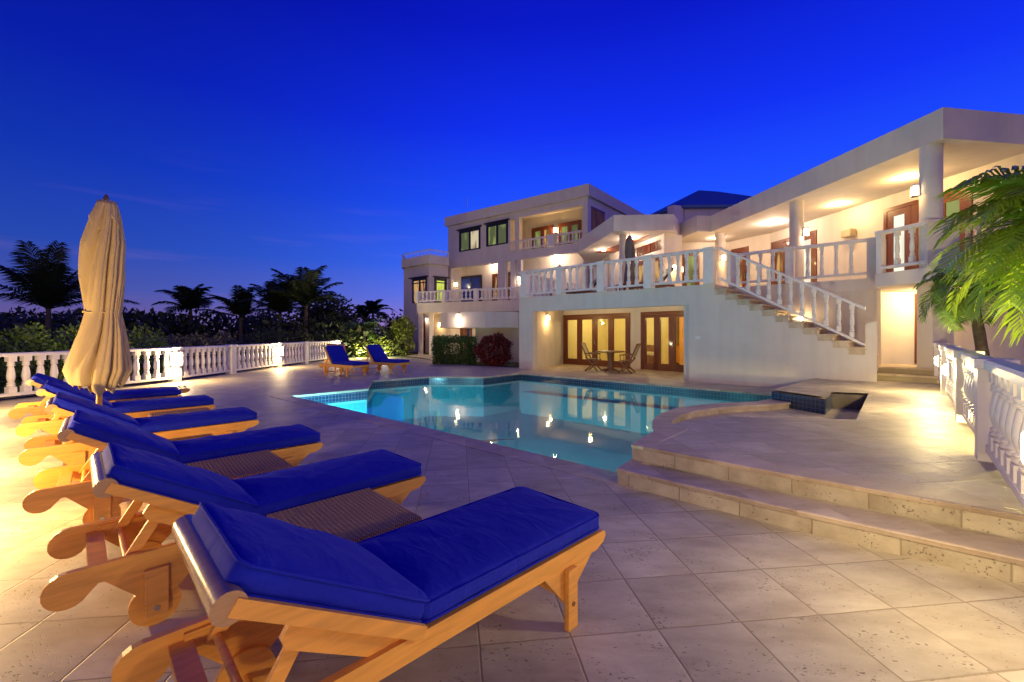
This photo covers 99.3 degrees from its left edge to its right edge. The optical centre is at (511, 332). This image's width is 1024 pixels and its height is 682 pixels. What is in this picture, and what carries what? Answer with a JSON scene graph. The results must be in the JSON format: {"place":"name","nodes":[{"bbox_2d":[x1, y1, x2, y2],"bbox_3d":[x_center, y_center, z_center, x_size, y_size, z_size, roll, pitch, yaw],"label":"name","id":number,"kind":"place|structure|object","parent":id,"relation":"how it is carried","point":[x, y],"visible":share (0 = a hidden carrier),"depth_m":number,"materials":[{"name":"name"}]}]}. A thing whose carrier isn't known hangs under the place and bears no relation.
{"place":"outdoors","nodes":[
{"label":"outdoors","id":0,"kind":"place"},
{"bbox_2d":[0,359,323,400],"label":"garden ground","id":1,"kind":"structure","parent":0,"point":[134,384],"depth_m":12.98,"materials":[{"name":"beige stone"}]},
{"bbox_2d":[350,340,371,356],"bbox_3d":[-8.733,0.959,25.306,1.237,1.100,1.227,0,0,42],"label":"shrub","id":2,"kind":"object","parent":1,"relation":"on","point":[364,344],"visible":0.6,"depth_m":25.16,"materials":[{"name":"green plant"}]},
{"bbox_2d":[370,333,392,355],"bbox_3d":[-7.931,0.777,25.968,1.725,1.459,1.364,0,0,0],"label":"shrub","id":3,"kind":"object","parent":1,"relation":"on","point":[382,340],"visible":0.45,"depth_m":25.90,"materials":[{"name":"green plant"}]},
{"bbox_2d":[346,352,518,367],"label":"lawn","id":4,"kind":"structure","parent":0,"point":[513,364],"depth_m":23.68,"materials":[{"name":"green plant"}]},
{"bbox_2d":[335,318,389,352],"bbox_3d":[-9.004,0.294,26.467,3.285,2.412,3.191,0,0,0],"label":"shrub","id":5,"kind":"object","parent":4,"relation":"on","point":[371,334],"visible":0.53,"depth_m":26.09,"materials":[{"name":"green plant"}]},
{"bbox_2d":[385,315,416,354],"bbox_3d":[-6.954,0.190,27.165,2.061,2.705,1.858,0,0,0],"label":"shrub","id":6,"kind":"object","parent":4,"relation":"on","point":[404,323],"visible":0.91,"depth_m":26.92,"materials":[{"name":"green plant"}]},
{"bbox_2d":[430,334,477,364],"bbox_3d":[-2.554,0.771,19.347,2.155,1.470,1.031,0,0,0],"label":"hedge","id":7,"kind":"object","parent":4,"relation":"on","point":[440,342],"visible":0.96,"depth_m":19.06,"materials":[{"name":"green plant"}]},
{"bbox_2d":[474,332,513,365],"bbox_3d":[-0.803,0.725,18.537,1.778,1.534,1.268,0,0,0],"label":"shrub","id":8,"kind":"object","parent":4,"relation":"on","point":[502,344],"visible":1,"depth_m":18.28,"materials":[{"name":"red plant"}]},
{"bbox_2d":[350,343,518,367],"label":"garden ground","id":9,"kind":"structure","parent":0,"point":[424,353],"depth_m":31.20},
{"bbox_2d":[402,107,1023,387],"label":"villa","id":10,"kind":"object","parent":9,"relation":"on","point":[816,272],"visible":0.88,"depth_m":12.85,"materials":[{"name":"paint"}]},
{"bbox_2d":[412,277,426,302],"bbox_3d":[-6.536,-2.975,30.821,1.698,1.750,0.100,0,0,42],"label":"window","id":11,"kind":"structure","parent":10,"relation":"in","point":[421,286],"depth_m":30.90,"materials":[{"name":"grey"}]},
{"bbox_2d":[423,322,424,352],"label":"french door","id":12,"kind":"structure","parent":10,"relation":"in","point":[423,322],"depth_m":30.01,"materials":[{"name":"brown wood"}]},
{"bbox_2d":[434,277,446,302],"bbox_3d":[-5.054,-2.975,30.716,1.036,1.750,0.100,0,0,-44],"label":"window","id":13,"kind":"structure","parent":10,"relation":"in","point":[437,286],"depth_m":30.66,"materials":[{"name":"green"}]},
{"bbox_2d":[460,328,471,351],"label":"french door","id":14,"kind":"structure","parent":10,"relation":"in","point":[466,332],"depth_m":27.84,"materials":[{"name":"brown wood"}]},
{"bbox_2d":[456,225,481,251],"bbox_3d":[-3.138,-6.880,31.867,2.390,1.720,0.330,0,0,38],"label":"window","id":15,"kind":"structure","parent":10,"relation":"in","point":[470,237],"depth_m":31.86,"materials":[{"name":"green"}]},
{"bbox_2d":[461,275,481,301],"bbox_3d":[-3.164,-3.175,33.411,2.274,2.350,0.100,0,0,38],"label":"blue window","id":16,"kind":"structure","parent":10,"relation":"in","point":[475,281],"depth_m":33.35,"materials":[{"name":"blue glass"}]},
{"bbox_2d":[492,273,497,300],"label":"french door","id":17,"kind":"structure","parent":10,"relation":"in","point":[494,276],"depth_m":31.85,"materials":[{"name":"brown wood"}]},
{"bbox_2d":[483,218,509,246],"bbox_3d":[-1.074,-6.940,30.235,2.223,1.720,0.330,0,0,38],"label":"window","id":18,"kind":"structure","parent":10,"relation":"in","point":[496,233],"depth_m":30.24,"materials":[{"name":"green"}]},
{"bbox_2d":[508,272,509,299],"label":"french door","id":19,"kind":"structure","parent":10,"relation":"in","point":[508,272],"depth_m":31.04,"materials":[{"name":"brown wood"}]},
{"bbox_2d":[532,225,553,248],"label":"french door","id":20,"kind":"structure","parent":10,"relation":"in","point":[545,230],"depth_m":30.26,"materials":[{"name":"brown wood"}]},
{"bbox_2d":[558,220,581,244],"bbox_3d":[3.821,-6.395,28.888,1.727,1.910,0.135,0,0,38],"label":"french door","id":21,"kind":"structure","parent":10,"relation":"in","point":[576,225],"depth_m":28.82,"materials":[{"name":"brown wood"}]},
{"bbox_2d":[566,278,596,293],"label":"terrace lounger","id":22,"kind":"object","parent":10,"relation":"on","point":[588,291],"visible":0.23,"depth_m":17.42,"materials":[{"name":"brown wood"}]},
{"bbox_2d":[563,313,629,368],"bbox_3d":[3.438,0.312,18.103,0.135,2.165,3.437,0,0,-41],"label":"french door","id":23,"kind":"structure","parent":10,"relation":"in","point":[610,316],"depth_m":18.06,"materials":[{"name":"brown wood"}]},
{"bbox_2d":[624,234,634,282],"bbox_3d":[4.559,-2.580,16.800,0.474,2.460,0.424,0,0,0],"label":"parasol","id":24,"kind":"object","parent":10,"relation":"on","point":[629,248],"visible":0.77,"depth_m":16.68,"materials":[{"name":"grey fabric"}]},
{"bbox_2d":[634,258,659,288],"bbox_3d":[5.674,-2.225,18.491,0.100,1.750,2.633,0,0,-14],"label":"french door","id":25,"kind":"structure","parent":10,"relation":"in","point":[657,263],"depth_m":18.71,"materials":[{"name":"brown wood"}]},
{"bbox_2d":[635,240,661,256],"bbox_3d":[5.726,-3.520,18.410,0.140,0.400,2.621,0,0,-14],"label":"louvre window","id":26,"kind":"structure","parent":10,"relation":"in","point":[651,247],"depth_m":18.23,"materials":[{"name":"brown wood"}]},
{"bbox_2d":[623,267,674,289],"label":"terrace lounger","id":27,"kind":"object","parent":10,"relation":"on","point":[665,273],"visible":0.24,"depth_m":15.11,"materials":[{"name":"white wood"}]},
{"bbox_2d":[647,345,653,362],"bbox_3d":[6.166,0.965,18.930,0.800,0.830,1.600,0,0,-41],"label":"sofa","id":28,"kind":"object","parent":10,"relation":"on","point":[650,353],"visible":0.21,"depth_m":18.69,"materials":[{"name":"brown fabric"}]},
{"bbox_2d":[641,310,683,371],"bbox_3d":[5.703,0.312,15.515,0.135,2.165,2.500,0,0,-41],"label":"french door","id":29,"kind":"structure","parent":10,"relation":"in","point":[671,366],"depth_m":15.87,"materials":[{"name":"brown wood"}]},
{"bbox_2d":[676,345,678,362],"bbox_3d":[7.276,0.965,18.572,0.500,0.830,0.800,0,0,-41],"label":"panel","id":30,"kind":"object","parent":10,"relation":"on","point":[677,353],"visible":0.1,"depth_m":18.48,"materials":[{"name":"brown wood"}]},
{"bbox_2d":[682,253,699,285],"bbox_3d":[7.475,-2.435,18.876,1.250,2.170,0.100,0,0,3],"label":"french door","id":31,"kind":"structure","parent":10,"relation":"in","point":[691,258],"depth_m":18.84,"materials":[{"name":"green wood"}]},
{"bbox_2d":[731,246,748,286],"bbox_3d":[9.566,-2.450,18.260,0.135,2.200,0.830,0,0,-23],"label":"french door","id":32,"kind":"structure","parent":10,"relation":"in","point":[743,270],"depth_m":18.13,"materials":[{"name":"brown wood"}]},
{"bbox_2d":[771,230,816,284],"bbox_3d":[10.322,-2.435,15.977,0.100,2.170,2.167,0,0,-7],"label":"french door","id":33,"kind":"structure","parent":10,"relation":"in","point":[779,260],"depth_m":15.44,"materials":[{"name":"brown wood"}]},
{"bbox_2d":[914,294,916,362],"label":"garden door","id":34,"kind":"structure","parent":10,"relation":"in","point":[915,295],"depth_m":11.30,"materials":[{"name":"brown wood"}]},
{"bbox_2d":[883,185,972,272],"bbox_3d":[10.892,-2.450,11.477,0.100,2.200,2.167,0,0,-7],"label":"french door","id":35,"kind":"structure","parent":10,"relation":"in","point":[907,213],"depth_m":11.89,"materials":[{"name":"brown wood"}]},
{"bbox_2d":[407,354,467,364],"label":"path","id":36,"kind":"structure","parent":0,"point":[427,356],"depth_m":25.37,"materials":[{"name":"stone"}]},
{"bbox_2d":[391,378,584,384],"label":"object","id":37,"kind":"structure","parent":0,"point":[526,380],"depth_m":13.83,"materials":[{"name":"blue tile"}]},
{"bbox_2d":[0,358,1023,681],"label":"pool deck","id":38,"kind":"structure","parent":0,"point":[672,590],"depth_m":2.30,"materials":[{"name":"stone"}]},
{"bbox_2d":[8,373,181,430],"bbox_3d":[-6.366,0.999,6.786,1.896,0.801,0.696,0,0,-44],"label":"sun lounger","id":39,"kind":"object","parent":38,"relation":"on","point":[19,410],"visible":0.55,"depth_m":6.55,"materials":[{"name":"blue fabric"}]},
{"bbox_2d":[62,194,132,465],"bbox_3d":[-4.481,-0.054,4.741,0.589,2.910,0.522,2,0,0],"label":"parasol","id":40,"kind":"object","parent":38,"relation":"on","point":[98,362],"visible":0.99,"depth_m":4.62,"materials":[{"name":"beige fabric"}]},
{"bbox_2d":[15,380,214,436],"bbox_3d":[-5.150,0.999,5.802,1.896,0.801,0.696,0,0,-44],"label":"sun lounger","id":41,"kind":"object","parent":38,"relation":"on","point":[51,424],"visible":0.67,"depth_m":5.54,"materials":[{"name":"blue fabric"}]},
{"bbox_2d":[42,385,189,400],"bbox_3d":[-6.888,0.914,7.677,1.896,0.972,0.696,0,0,-42],"label":"sun lounger","id":42,"kind":"object","parent":38,"relation":"on","point":[183,388],"visible":0.1,"depth_m":8.06,"materials":[{"name":"blue fabric"}]},
{"bbox_2d":[18,392,258,480],"bbox_3d":[-3.893,0.999,4.719,0.696,0.801,1.896,0,0,45],"label":"sun lounger","id":43,"kind":"object","parent":38,"relation":"on","point":[38,449],"visible":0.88,"depth_m":4.43,"materials":[{"name":"blue fabric"}]},
{"bbox_2d":[114,397,164,401],"bbox_3d":[-5.450,1.203,6.420,0.620,0.394,0.620,0,0,-44],"label":"wicker table","id":44,"kind":"object","parent":38,"relation":"on","point":[138,399],"visible":0.06,"depth_m":6.55,"materials":[{"name":"brown wicker"}]},
{"bbox_2d":[0,340,341,396],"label":"balustrade","id":45,"kind":"object","parent":38,"relation":"on","point":[175,361],"visible":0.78,"depth_m":12.94,"materials":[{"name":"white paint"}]},
{"bbox_2d":[22,410,322,523],"bbox_3d":[-2.688,0.999,3.690,1.896,0.801,0.696,0,0,-43],"label":"sun lounger","id":46,"kind":"object","parent":38,"relation":"on","point":[54,485],"visible":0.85,"depth_m":3.31,"materials":[{"name":"blue fabric"}]},
{"bbox_2d":[148,407,210,440],"bbox_3d":[-4.120,1.203,5.450,0.620,0.394,0.620,0,0,-44],"label":"wicker table","id":47,"kind":"object","parent":38,"relation":"on","point":[179,412],"visible":0.23,"depth_m":5.43,"materials":[{"name":"brown wicker"}]},
{"bbox_2d":[40,442,425,625],"bbox_3d":[-1.516,0.999,2.704,1.896,0.801,0.696,0,0,-45],"label":"sun lounger","id":48,"kind":"object","parent":38,"relation":"on","point":[147,569],"visible":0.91,"depth_m":2.23,"materials":[{"name":"blue fabric"}]},
{"bbox_2d":[185,450,292,479],"bbox_3d":[-2.100,1.203,3.320,0.620,0.394,0.620,0,0,-44],"label":"wicker table","id":49,"kind":"object","parent":38,"relation":"on","point":[245,465],"visible":0.38,"depth_m":3.32,"materials":[{"name":"brown wicker"}]},
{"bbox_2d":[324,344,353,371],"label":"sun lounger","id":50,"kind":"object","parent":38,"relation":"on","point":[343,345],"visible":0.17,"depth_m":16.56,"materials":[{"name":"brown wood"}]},
{"bbox_2d":[266,488,421,542],"bbox_3d":[-0.930,1.203,2.400,0.620,0.394,0.620,0,0,-44],"label":"wicker table","id":51,"kind":"object","parent":38,"relation":"on","point":[360,515],"visible":0.47,"depth_m":2.40,"materials":[{"name":"brown wicker"}]},
{"bbox_2d":[319,345,369,376],"bbox_3d":[-5.542,0.916,14.350,1.896,0.968,0.696,0,0,35],"label":"sun lounger","id":52,"kind":"object","parent":38,"relation":"on","point":[337,356],"visible":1,"depth_m":14.31,"materials":[{"name":"blue fabric"}]},
{"bbox_2d":[111,486,605,681],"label":"sun lounger","id":53,"kind":"object","parent":38,"relation":"on","point":[385,604],"visible":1,"depth_m":1.51,"materials":[{"name":"blue fabric"}]},
{"bbox_2d":[365,344,409,373],"bbox_3d":[-4.522,0.916,15.416,1.896,0.968,0.696,0,0,30],"label":"sun lounger","id":54,"kind":"object","parent":38,"relation":"on","point":[377,355],"visible":0.96,"depth_m":15.31,"materials":[{"name":"blue fabric"}]},
{"bbox_2d":[270,372,771,489],"bbox_3d":[0.158,1.420,10.072,10.401,0.050,8.142,0,0,42],"label":"pool coping","id":55,"kind":"object","parent":38,"relation":"on","point":[595,473],"visible":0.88,"depth_m":6.61,"materials":[{"name":"stone"}]},
{"bbox_2d":[581,343,601,371],"bbox_3d":[2.908,0.894,15.988,0.676,1.044,0.512,0,0,28],"label":"folding chair","id":56,"kind":"object","parent":38,"relation":"on","point":[585,350],"visible":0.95,"depth_m":16.02,"materials":[{"name":"brown wood"}]},
{"bbox_2d":[596,350,625,371],"bbox_3d":[3.520,1.027,15.550,1.040,0.738,1.040,0,0,0],"label":"round table","id":57,"kind":"object","parent":38,"relation":"on","point":[610,358],"visible":0.96,"depth_m":15.44,"materials":[{"name":"brown wood"}]},
{"bbox_2d":[618,343,640,373],"bbox_3d":[4.050,0.894,15.009,0.676,1.044,0.512,0,0,30],"label":"folding chair","id":58,"kind":"object","parent":38,"relation":"on","point":[635,351],"visible":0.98,"depth_m":14.90,"materials":[{"name":"brown wood"}]},
{"bbox_2d":[649,390,1023,541],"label":"raised terrace","id":59,"kind":"structure","parent":38,"relation":"on","point":[758,487],"depth_m":3.57,"materials":[{"name":"beige stone"}]},
{"bbox_2d":[772,392,831,414],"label":"spa block tiles","id":60,"kind":"object","parent":59,"relation":"attached to","point":[809,404],"visible":0.47,"depth_m":7.78,"materials":[{"name":"blue tile"}]},
{"bbox_2d":[631,426,1023,520],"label":"raised terrace edge","id":61,"kind":"object","parent":59,"relation":"on","point":[1002,508],"visible":0.95,"depth_m":3.25,"materials":[{"name":"stone"}]},
{"bbox_2d":[632,448,1023,539],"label":"step riser","id":62,"kind":"object","parent":59,"relation":"attached to","point":[1006,527],"visible":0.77,"depth_m":3.15,"materials":[{"name":"beige stone"}]},
{"bbox_2d":[659,378,1018,501],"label":"raised terrace paving","id":63,"kind":"structure","parent":59,"relation":"on","point":[914,433],"depth_m":4.48,"materials":[{"name":"stone"}]},
{"bbox_2d":[932,343,1023,507],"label":"balustrade","id":64,"kind":"object","parent":63,"relation":"on","point":[983,391],"visible":1,"depth_m":3.63,"materials":[{"name":"white paint"}]},
{"bbox_2d":[977,212,1016,248],"bbox_3d":[9.920,-0.732,7.897,2.040,3.964,2.079,0,0,0],"label":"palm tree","id":65,"kind":"object","parent":63,"relation":"on","point":[993,224],"visible":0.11,"depth_m":8.37,"materials":[{"name":"green plant"}]},
{"bbox_2d":[0,0,1023,332],"label":"sky","id":66,"kind":"structure","parent":0,"point":[233,142],"materials":[{"name":"blue"}]},
{"bbox_2d":[328,382,732,419],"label":"pool","id":67,"kind":"structure","parent":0,"point":[401,403],"depth_m":13.70,"materials":[{"name":"liquid"}]},
{"bbox_2d":[396,409,646,471],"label":"pool floor","id":68,"kind":"structure","parent":67,"relation":"in","point":[605,448],"depth_m":11.31,"materials":[{"name":"tile"}]},
{"bbox_2d":[521,390,677,433],"bbox_3d":[3.159,2.300,12.052,7.300,0.700,0.470,0,0,42],"label":"pool bench","id":69,"kind":"object","parent":68,"relation":"on","point":[630,416],"visible":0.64,"depth_m":12.51,"materials":[{"name":"paint"}]},
{"bbox_2d":[298,374,771,403],"bbox_3d":[0.158,1.540,10.074,9.749,0.240,7.538,0,0,42],"label":"pool tile band","id":70,"kind":"object","parent":67,"relation":"attached to","point":[682,392],"visible":0.26,"depth_m":12.19,"materials":[{"name":"blue tile"}]},
{"bbox_2d":[673,405,788,423],"bbox_3d":[3.195,1.962,7.047,4.557,1.275,1.015,0,0,-41],"label":"spa weir","id":71,"kind":"object","parent":67,"relation":"in","point":[700,414],"visible":0.08,"depth_m":7.59,"materials":[{"name":"stone"}]},
{"bbox_2d":[652,399,790,430],"bbox_3d":[3.186,1.304,7.048,4.598,0.039,1.060,0,0,-41],"label":"spa weir coping","id":72,"kind":"object","parent":71,"relation":"on","point":[672,416],"visible":0.81,"depth_m":7.43,"materials":[{"name":"stone"}]},
{"label":"ground","id":73,"kind":"structure","parent":0,"visible":0},
{"bbox_2d":[0,240,139,329],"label":"palm tree","id":74,"kind":"object","parent":73,"relation":"on","point":[48,288],"visible":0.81,"depth_m":19.47,"materials":[{"name":"green plant"}]},
{"bbox_2d":[0,320,172,398],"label":"hedge","id":75,"kind":"object","parent":73,"relation":"on","point":[47,344],"visible":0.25,"depth_m":11.06,"materials":[{"name":"green plant"}]},
{"bbox_2d":[151,284,227,366],"bbox_3d":[-19.184,-0.326,26.020,3.448,5.253,3.752,0,0,0],"label":"palm tree","id":76,"kind":"object","parent":73,"relation":"on","point":[189,299],"visible":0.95,"depth_m":25.55,"materials":[{"name":"green plant"}]},
{"bbox_2d":[127,327,270,380],"bbox_3d":[-12.691,1.090,17.412,2.340,2.557,8.096,0,0,8],"label":"hedge","id":77,"kind":"object","parent":73,"relation":"on","point":[220,340],"visible":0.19,"depth_m":17.39,"materials":[{"name":"green plant"}]},
{"bbox_2d":[0,305,405,396],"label":"distant trees","id":78,"kind":"object","parent":73,"relation":"on","point":[151,319],"visible":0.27,"depth_m":25.46,"materials":[{"name":"green plant"}]},
{"bbox_2d":[195,285,276,340],"bbox_3d":[-16.319,-0.229,26.079,3.724,5.057,3.986,0,0,0],"label":"palm tree","id":79,"kind":"object","parent":73,"relation":"on","point":[239,309],"visible":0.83,"depth_m":25.52,"materials":[{"name":"green plant"}]},
{"bbox_2d":[238,278,313,332],"bbox_3d":[-13.508,-0.485,25.441,4.141,5.570,4.097,0,0,37],"label":"palm tree","id":80,"kind":"object","parent":73,"relation":"on","point":[278,306],"visible":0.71,"depth_m":24.83,"materials":[{"name":"green plant"}]},
{"bbox_2d":[240,326,333,363],"bbox_3d":[-11.001,1.023,22.085,2.338,2.663,7.574,0,0,5],"label":"hedge","id":81,"kind":"object","parent":73,"relation":"on","point":[278,338],"visible":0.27,"depth_m":20.55,"materials":[{"name":"green plant"}]},
{"bbox_2d":[257,265,344,338],"bbox_3d":[-11.776,-0.765,24.495,4.502,6.131,4.660,0,0,37],"label":"palm tree","id":82,"kind":"object","parent":73,"relation":"on","point":[305,290],"visible":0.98,"depth_m":23.89,"materials":[{"name":"green plant"}]},
{"bbox_2d":[287,294,363,343],"bbox_3d":[-12.483,-0.265,29.593,5.538,5.159,5.239,0,0,0],"label":"broadleaf tree","id":83,"kind":"object","parent":73,"relation":"on","point":[318,309],"visible":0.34,"depth_m":29.08,"materials":[{"name":"green plant"}]},
{"bbox_2d":[350,306,381,322],"bbox_3d":[-13.068,-0.091,37.926,2.891,4.782,3.073,0,0,35],"label":"palm tree","id":84,"kind":"object","parent":73,"relation":"on","point":[366,315],"visible":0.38,"depth_m":37.81,"materials":[{"name":"green plant"}]},
{"bbox_2d":[352,299,393,322],"bbox_3d":[-11.404,-0.230,35.948,3.293,5.060,3.217,0,0,-44],"label":"palm tree","id":85,"kind":"object","parent":73,"relation":"on","point":[374,307],"visible":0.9,"depth_m":35.73,"materials":[{"name":"green plant"}]},
{"bbox_2d":[384,317,403,336],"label":"broadleaf tree","id":86,"kind":"object","parent":73,"relation":"on","point":[389,324],"visible":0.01,"depth_m":34.98,"materials":[{"name":"green plant"}]},
{"bbox_2d":[911,259,1023,355],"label":"palm tree","id":87,"kind":"object","parent":73,"relation":"on","point":[939,291],"visible":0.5,"depth_m":7.84,"materials":[{"name":"green plant"}]},
{"bbox_2d":[923,165,1023,345],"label":"palm tree","id":88,"kind":"object","parent":73,"relation":"on","point":[1008,195],"visible":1,"depth_m":4.73,"materials":[{"name":"green plant"}]},
{"label":"spa floor","id":89,"kind":"structure","parent":0,"visible":0},
{"bbox_2d":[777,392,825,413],"bbox_3d":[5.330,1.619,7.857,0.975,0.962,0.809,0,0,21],"label":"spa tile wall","id":90,"kind":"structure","parent":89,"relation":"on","point":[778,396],"depth_m":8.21,"materials":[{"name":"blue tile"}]},
{"bbox_2d":[832,394,866,409],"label":"spa wall","id":91,"kind":"structure","parent":89,"relation":"on","point":[863,397],"depth_m":7.97,"materials":[{"name":"beige stone"}]},
{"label":"step","id":92,"kind":"structure","parent":0,"visible":0},
{"bbox_2d":[616,459,1023,565],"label":"step tread","id":93,"kind":"object","parent":92,"relation":"on","point":[988,546],"visible":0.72,"depth_m":2.97,"materials":[{"name":"stone"}]},
{"bbox_2d":[618,473,1023,584],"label":"step riser","id":94,"kind":"object","parent":92,"relation":"attached to","point":[995,569],"visible":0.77,"depth_m":2.91,"materials":[{"name":"beige stone"}]}
]}

